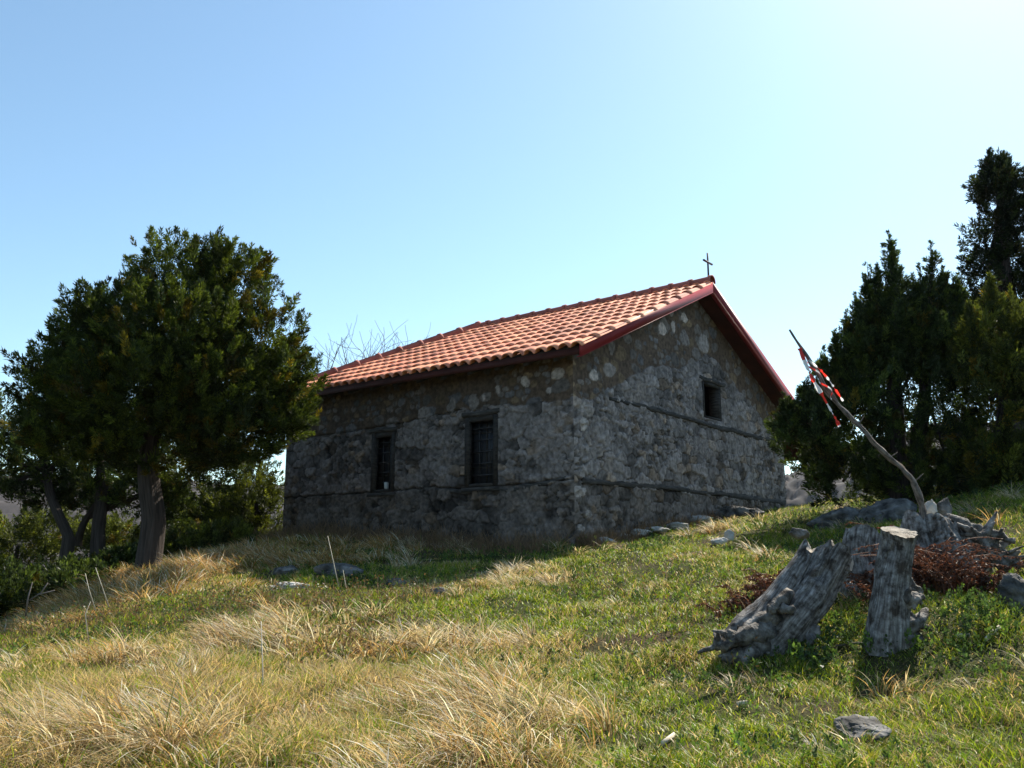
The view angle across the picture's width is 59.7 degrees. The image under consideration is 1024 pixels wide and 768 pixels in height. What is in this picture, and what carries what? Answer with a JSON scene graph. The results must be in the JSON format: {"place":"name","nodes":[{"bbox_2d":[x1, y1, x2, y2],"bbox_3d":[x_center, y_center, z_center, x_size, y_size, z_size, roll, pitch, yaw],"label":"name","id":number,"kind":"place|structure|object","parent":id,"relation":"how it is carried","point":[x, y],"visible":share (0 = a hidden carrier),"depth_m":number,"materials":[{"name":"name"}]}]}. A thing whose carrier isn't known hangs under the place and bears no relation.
{"place":"outdoors","nodes":[
{"label":"outdoors","id":0,"kind":"place"},
{"bbox_2d":[95,567,108,606],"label":"dry stalk","id":1,"kind":"object","parent":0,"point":[102,588],"visible":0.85,"depth_m":10.14,"materials":[{"name":"beige plant"}]},
{"bbox_2d":[0,422,992,577],"bbox_3d":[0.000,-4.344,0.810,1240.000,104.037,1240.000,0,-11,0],"label":"hills","id":2,"kind":"structure","parent":0,"point":[795,495],"depth_m":345.75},
{"bbox_2d":[0,483,1023,767],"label":"dry grass","id":3,"kind":"structure","parent":0,"point":[178,571],"depth_m":5.83,"materials":[{"name":"beige plant"}]},
{"bbox_2d":[0,479,1023,767],"bbox_3d":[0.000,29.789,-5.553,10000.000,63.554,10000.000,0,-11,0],"label":"ground","id":4,"kind":"structure","parent":0,"point":[894,666],"depth_m":6.24,"materials":[{"name":"green plant"}]},
{"bbox_2d":[25,582,54,615],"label":"forked twig","id":5,"kind":"object","parent":4,"relation":"on","point":[34,596],"visible":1,"depth_m":9.35,"materials":[{"name":"grey wood"}]},
{"bbox_2d":[0,497,90,573],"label":"juniper bush","id":6,"kind":"object","parent":4,"relation":"on","point":[31,526],"visible":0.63,"depth_m":20.52,"materials":[{"name":"green plant"}]},
{"bbox_2d":[0,387,94,559],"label":"juniper tree","id":7,"kind":"object","parent":4,"relation":"on","point":[14,456],"visible":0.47,"depth_m":17.34,"materials":[{"name":"green plant"}]},
{"bbox_2d":[0,551,125,615],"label":"juniper bush","id":8,"kind":"object","parent":4,"relation":"on","point":[16,582],"visible":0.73,"depth_m":13.80,"materials":[{"name":"green plant"}]},
{"bbox_2d":[85,603,89,648],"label":"dry stalk","id":9,"kind":"object","parent":4,"relation":"on","point":[86,626],"visible":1,"depth_m":8.32,"materials":[{"name":"grey plant"}]},
{"bbox_2d":[85,573,95,609],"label":"dry stalk","id":10,"kind":"object","parent":4,"relation":"on","point":[90,593],"visible":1,"depth_m":10.03,"materials":[{"name":"grey plant"}]},
{"bbox_2d":[57,541,137,570],"bbox_3d":[-7.220,3.193,15.942,1.902,0.992,1.704,0,-11,0],"label":"juniper bush","id":11,"kind":"object","parent":4,"relation":"on","point":[115,554],"visible":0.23,"depth_m":15.58,"materials":[{"name":"green plant"}]},
{"bbox_2d":[67,487,200,557],"bbox_3d":[-8.657,3.364,20.289,3.275,2.733,1.835,-1,-11,8],"label":"juniper bush","id":12,"kind":"object","parent":4,"relation":"on","point":[117,528],"visible":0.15,"depth_m":20.04,"materials":[{"name":"green plant"}]},
{"bbox_2d":[40,432,246,557],"bbox_3d":[-7.392,2.307,17.980,4.125,3.118,2.467,0,-11,0],"label":"juniper tree","id":13,"kind":"object","parent":4,"relation":"on","point":[107,490],"visible":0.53,"depth_m":17.64,"materials":[{"name":"green plant"}]},
{"bbox_2d":[0,224,332,571],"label":"juniper tree","id":14,"kind":"object","parent":4,"relation":"on","point":[212,377],"visible":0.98,"depth_m":13.75,"materials":[{"name":"green plant"}]},
{"bbox_2d":[135,516,258,555],"bbox_3d":[-6.021,3.079,17.282,2.355,1.058,1.836,0,-11,0],"label":"juniper bush","id":15,"kind":"object","parent":4,"relation":"on","point":[195,535],"visible":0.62,"depth_m":16.86,"materials":[{"name":"green plant"}]},
{"bbox_2d":[177,447,284,536],"bbox_3d":[-5.933,2.543,19.627,2.750,2.324,2.077,-7,-13,34],"label":"juniper bush","id":16,"kind":"object","parent":4,"relation":"on","point":[251,510],"visible":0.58,"depth_m":19.18,"materials":[{"name":"green plant"}]},
{"bbox_2d":[261,621,262,688],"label":"dry stalk","id":17,"kind":"object","parent":4,"relation":"on","point":[262,652],"visible":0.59,"depth_m":5.97,"materials":[{"name":"beige plant"}]},
{"bbox_2d":[271,565,299,575],"bbox_3d":[-3.255,2.706,12.850,0.380,0.207,0.300,5,-12,-26],"label":"boulder","id":18,"kind":"object","parent":4,"relation":"on","point":[282,571],"visible":0.69,"depth_m":12.76,"materials":[{"name":"stone"}]},
{"bbox_2d":[275,582,309,590],"bbox_3d":[-2.861,2.644,11.571,0.443,0.163,0.254,5,-12,-26],"label":"rock","id":19,"kind":"object","parent":4,"relation":"on","point":[291,585],"visible":0.39,"depth_m":11.49,"materials":[{"name":"stone"}]},
{"bbox_2d":[328,538,338,586],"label":"dry stalk","id":20,"kind":"object","parent":4,"relation":"on","point":[333,563],"visible":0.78,"depth_m":11.43,"materials":[{"name":"beige plant"}]},
{"bbox_2d":[314,563,363,577],"bbox_3d":[-2.343,2.564,12.219,0.694,0.238,0.433,-4,-11,19],"label":"boulder","id":21,"kind":"object","parent":4,"relation":"on","point":[327,568],"visible":0.61,"depth_m":12.10,"materials":[{"name":"stone"}]},
{"bbox_2d":[285,330,395,448],"bbox_3d":[-5.793,1.975,29.058,9.521,8.504,7.028,0,-11,0],"label":"bare tree","id":22,"kind":"object","parent":4,"relation":"on","point":[358,356],"visible":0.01,"depth_m":30.61,"materials":[{"name":"brown wood"}]},
{"bbox_2d":[266,315,430,370],"bbox_3d":[-4.420,1.211,24.389,6.681,6.879,7.310,6,-12,-29],"label":"bare tree","id":23,"kind":"object","parent":4,"relation":"on","point":[334,358],"visible":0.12,"depth_m":24.55,"materials":[{"name":"brown wood"}]},
{"bbox_2d":[385,578,406,586],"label":"rock","id":24,"kind":"object","parent":4,"relation":"on","point":[389,580],"visible":0.38,"depth_m":11.23,"materials":[{"name":"stone"}]},
{"bbox_2d":[430,587,445,593],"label":"rock","id":25,"kind":"object","parent":4,"relation":"on","point":[440,591],"visible":0.48,"depth_m":10.20,"materials":[{"name":"stone"}]},
{"bbox_2d":[251,501,757,555],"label":"wall foot weeds","id":26,"kind":"object","parent":4,"relation":"on","point":[589,541],"depth_m":14.76,"materials":[{"name":"green plant"}]},
{"bbox_2d":[0,483,1021,695],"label":"brown scrub","id":27,"kind":"object","parent":4,"relation":"on","point":[326,600],"visible":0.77,"depth_m":9.68,"materials":[{"name":"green plant"}]},
{"bbox_2d":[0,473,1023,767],"bbox_3d":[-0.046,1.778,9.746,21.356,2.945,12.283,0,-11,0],"label":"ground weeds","id":28,"kind":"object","parent":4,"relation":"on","point":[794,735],"visible":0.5,"depth_m":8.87,"materials":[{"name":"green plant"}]},
{"bbox_2d":[282,253,831,546],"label":"stone chapel","id":29,"kind":"structure","parent":4,"relation":"on","point":[606,413],"depth_m":16.24,"materials":[{"name":"grey stone"}]},
{"bbox_2d":[367,426,397,496],"bbox_3d":[-2.249,1.478,16.854,0.748,1.300,0.608,-8,-13,37],"label":"window","id":30,"kind":"structure","parent":29,"relation":"in","point":[383,448],"depth_m":16.77,"materials":[{"name":"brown wood"}]},
{"bbox_2d":[384,482,388,488],"bbox_3d":[-2.337,1.895,16.615,0.092,0.125,0.092,0,-11,0],"label":"cup","id":31,"kind":"object","parent":29,"relation":"on","point":[386,485],"visible":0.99,"depth_m":16.58,"materials":[{"name":"white glass"}]},
{"bbox_2d":[460,408,499,491],"bbox_3d":[-0.369,1.164,15.412,0.842,1.396,0.609,-8,-13,37],"label":"window","id":32,"kind":"structure","parent":29,"relation":"in","point":[481,428],"depth_m":15.34,"materials":[{"name":"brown wood"}]},
{"bbox_2d":[699,375,725,421],"bbox_3d":[3.992,0.327,18.275,0.329,0.876,1.189,-8,-13,37],"label":"window","id":33,"kind":"structure","parent":29,"relation":"in","point":[713,386],"depth_m":18.49,"materials":[{"name":"brown wood"}]},
{"bbox_2d":[593,537,616,542],"bbox_3d":[1.439,2.455,14.031,0.435,0.111,0.324,-4,-11,20],"label":"stone slab","id":34,"kind":"object","parent":4,"relation":"on","point":[611,541],"depth_m":13.91,"materials":[{"name":"stone"}]},
{"bbox_2d":[631,529,651,536],"bbox_3d":[2.154,2.481,14.882,0.360,0.139,0.333,10,-15,-44],"label":"stone slab","id":35,"kind":"object","parent":4,"relation":"on","point":[642,533],"depth_m":14.77,"materials":[{"name":"stone"}]},
{"bbox_2d":[645,526,669,533],"bbox_3d":[2.460,2.481,15.113,0.429,0.144,0.351,10,-14,-43],"label":"stone slab","id":36,"kind":"object","parent":4,"relation":"on","point":[658,529],"depth_m":14.98,"materials":[{"name":"stone"}]},
{"bbox_2d":[661,732,674,745],"bbox_3d":[0.847,1.924,4.840,0.016,0.037,0.294,-4,-11,22],"label":"wood chip","id":37,"kind":"object","parent":4,"relation":"on","point":[668,738],"visible":0.91,"depth_m":4.81,"materials":[{"name":"beige wood"}]},
{"bbox_2d":[665,522,689,529],"bbox_3d":[2.869,2.507,15.700,0.476,0.169,0.386,0,-11,0],"label":"stone slab","id":38,"kind":"object","parent":4,"relation":"on","point":[677,525],"depth_m":15.55,"materials":[{"name":"stone"}]},
{"bbox_2d":[686,515,712,524],"bbox_3d":[3.503,2.547,16.729,0.531,0.202,0.459,9,-14,-40],"label":"stone slab","id":39,"kind":"object","parent":4,"relation":"on","point":[699,517],"depth_m":16.60,"materials":[{"name":"stone"}]},
{"bbox_2d":[710,537,727,544],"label":"rock","id":40,"kind":"object","parent":4,"relation":"on","point":[718,541],"visible":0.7,"depth_m":12.51,"materials":[{"name":"stone"}]},
{"bbox_2d":[695,584,757,621],"bbox_3d":[1.961,1.905,7.761,0.640,0.323,0.549,9,-14,-41],"label":"bracken","id":41,"kind":"object","parent":4,"relation":"on","point":[734,601],"visible":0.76,"depth_m":7.78,"materials":[{"name":"brown plant"}]},
{"bbox_2d":[724,529,733,540],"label":"rock","id":42,"kind":"object","parent":4,"relation":"on","point":[729,534],"visible":0.8,"depth_m":12.66,"materials":[{"name":"stone"}]},
{"bbox_2d":[711,506,749,519],"bbox_3d":[4.324,2.501,17.270,0.939,0.285,0.512,0,-11,0],"label":"boulder","id":43,"kind":"object","parent":4,"relation":"on","point":[729,511],"visible":0.72,"depth_m":17.14,"materials":[{"name":"stone"}]},
{"bbox_2d":[737,700,746,705],"bbox_3d":[1.424,1.973,5.521,0.068,0.036,0.015,0,-11,0],"label":"wood chip","id":44,"kind":"object","parent":4,"relation":"on","point":[743,701],"visible":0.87,"depth_m":5.52,"materials":[{"name":"grey wood"}]},
{"bbox_2d":[711,567,784,602],"bbox_3d":[2.367,1.833,7.985,1.019,0.413,0.779,0,-11,0],"label":"bracken","id":45,"kind":"object","parent":4,"relation":"on","point":[766,581],"visible":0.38,"depth_m":7.95,"materials":[{"name":"brown plant"}]},
{"bbox_2d":[749,508,764,517],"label":"boulder","id":46,"kind":"object","parent":4,"relation":"on","point":[754,511],"visible":0.72,"depth_m":16.31,"materials":[{"name":"stone"}]},
{"bbox_2d":[697,538,853,666],"bbox_3d":[2.023,1.652,6.723,1.410,0.972,0.410,4,-11,-18],"label":"tree stump","id":47,"kind":"object","parent":4,"relation":"on","point":[795,600],"visible":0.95,"depth_m":6.66,"materials":[{"name":"grey wood"}]},
{"bbox_2d":[789,527,809,539],"bbox_3d":[2.922,1.520,9.080,0.208,0.123,0.149,-3,-11,17],"label":"rock","id":48,"kind":"object","parent":4,"relation":"on","point":[798,533],"visible":0.99,"depth_m":9.03,"materials":[{"name":"stone"}]},
{"bbox_2d":[806,506,858,529],"bbox_3d":[4.559,1.902,12.437,0.963,0.380,0.546,0,-11,0],"label":"boulder","id":49,"kind":"object","parent":4,"relation":"on","point":[846,512],"visible":0.48,"depth_m":12.26,"materials":[{"name":"stone"}]},
{"bbox_2d":[836,642,862,646],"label":"twig","id":50,"kind":"object","parent":4,"relation":"on","point":[837,645],"visible":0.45,"depth_m":6.54,"materials":[{"name":"grey wood"}]},
{"bbox_2d":[839,524,879,601],"bbox_3d":[3.029,1.549,7.747,0.489,0.663,0.458,5,-12,-26],"label":"tree stump","id":51,"kind":"object","parent":4,"relation":"on","point":[857,536],"visible":0.44,"depth_m":7.68,"materials":[{"name":"grey wood"}]},
{"bbox_2d":[833,714,891,743],"bbox_3d":[1.901,1.870,4.814,0.301,0.136,0.380,0,-11,0],"label":"rock","id":52,"kind":"object","parent":4,"relation":"on","point":[855,722],"visible":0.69,"depth_m":4.78,"materials":[{"name":"stone"}]},
{"bbox_2d":[847,522,894,528],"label":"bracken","id":53,"kind":"object","parent":4,"relation":"on","point":[866,523],"visible":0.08,"depth_m":9.87,"materials":[{"name":"plant"}]},
{"bbox_2d":[843,568,926,604],"bbox_3d":[3.087,1.694,7.426,0.656,0.351,0.768,-10,-14,43],"label":"bracken","id":54,"kind":"object","parent":4,"relation":"on","point":[861,584],"visible":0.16,"depth_m":7.39,"materials":[{"name":"brown plant"}]},
{"bbox_2d":[747,582,1023,686],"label":"leafy plants","id":55,"kind":"object","parent":4,"relation":"on","point":[984,611],"visible":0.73,"depth_m":6.30,"materials":[{"name":"green plant"}]},
{"bbox_2d":[857,498,916,524],"bbox_3d":[4.975,1.792,11.797,0.754,0.570,0.563,-3,-11,16],"label":"boulder","id":56,"kind":"object","parent":4,"relation":"on","point":[892,509],"visible":0.55,"depth_m":11.69,"materials":[{"name":"stone"}]},
{"bbox_2d":[764,229,1019,507],"bbox_3d":[5.808,-0.237,13.961,3.645,4.624,2.665,-5,-11,23],"label":"juniper tree","id":57,"kind":"object","parent":4,"relation":"on","point":[892,336],"visible":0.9,"depth_m":13.63,"materials":[{"name":"green plant"}]},
{"bbox_2d":[863,526,931,656],"bbox_3d":[2.780,1.508,6.476,0.527,0.954,0.360,0,-11,0],"label":"tree stump","id":58,"kind":"object","parent":4,"relation":"on","point":[897,595],"visible":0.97,"depth_m":6.40,"materials":[{"name":"grey wood"}]},
{"bbox_2d":[925,499,937,514],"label":"rock","id":59,"kind":"object","parent":4,"relation":"on","point":[931,506],"visible":0.55,"depth_m":8.50,"materials":[{"name":"stone"}]},
{"bbox_2d":[851,534,1022,599],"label":"bracken","id":60,"kind":"object","parent":4,"relation":"on","point":[934,567],"visible":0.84,"depth_m":7.33,"materials":[{"name":"brown plant"}]},
{"bbox_2d":[937,497,951,514],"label":"rock","id":61,"kind":"object","parent":4,"relation":"on","point":[944,507],"visible":0.68,"depth_m":8.78,"materials":[{"name":"stone"}]},
{"bbox_2d":[900,510,1023,591],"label":"tree stump","id":62,"kind":"object","parent":4,"relation":"on","point":[937,528],"visible":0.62,"depth_m":7.87,"materials":[{"name":"grey wood"}]},
{"bbox_2d":[789,329,926,519],"bbox_3d":[3.133,0.374,8.063,1.250,1.738,0.111,2,-11,-12],"label":"dead branch","id":63,"kind":"object","parent":62,"relation":"on","point":[901,467],"visible":1,"depth_m":8.05,"materials":[{"name":"grey wood"}]},
{"bbox_2d":[798,348,843,426],"bbox_3d":[2.777,0.030,8.030,0.393,0.728,0.077,0,-11,0],"label":"barrier tape","id":64,"kind":"object","parent":63,"relation":"attached to","point":[812,378],"visible":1,"depth_m":8.03,"materials":[{"name":"plastic"}]},
{"bbox_2d":[925,271,1023,491],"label":"juniper tree","id":65,"kind":"object","parent":4,"relation":"on","point":[991,358],"visible":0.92,"depth_m":12.99,"materials":[{"name":"green plant"}]},
{"bbox_2d":[939,560,1023,595],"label":"bracken","id":66,"kind":"object","parent":4,"relation":"on","point":[996,578],"visible":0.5,"depth_m":7.46,"materials":[{"name":"brown plant"}]},
{"bbox_2d":[953,146,1023,462],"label":"conifer tree","id":67,"kind":"object","parent":4,"relation":"on","point":[1000,177],"visible":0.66,"depth_m":18.72,"materials":[{"name":"green plant"}]},
{"bbox_2d":[985,625,1000,640],"bbox_3d":[3.314,1.712,6.148,0.246,0.104,0.020,8,-13,-38],"label":"stick","id":68,"kind":"object","parent":4,"relation":"on","point":[998,627],"visible":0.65,"depth_m":6.16,"materials":[{"name":"grey wood"}]},
{"bbox_2d":[997,573,1023,608],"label":"boulder","id":69,"kind":"object","parent":4,"relation":"on","point":[1010,586],"visible":0.63,"depth_m":6.83,"materials":[{"name":"stone"}]},
{"bbox_2d":[0,0,1023,484],"label":"sky","id":70,"kind":"structure","parent":0,"point":[447,165],"materials":[{"name":"blue"}]}
]}

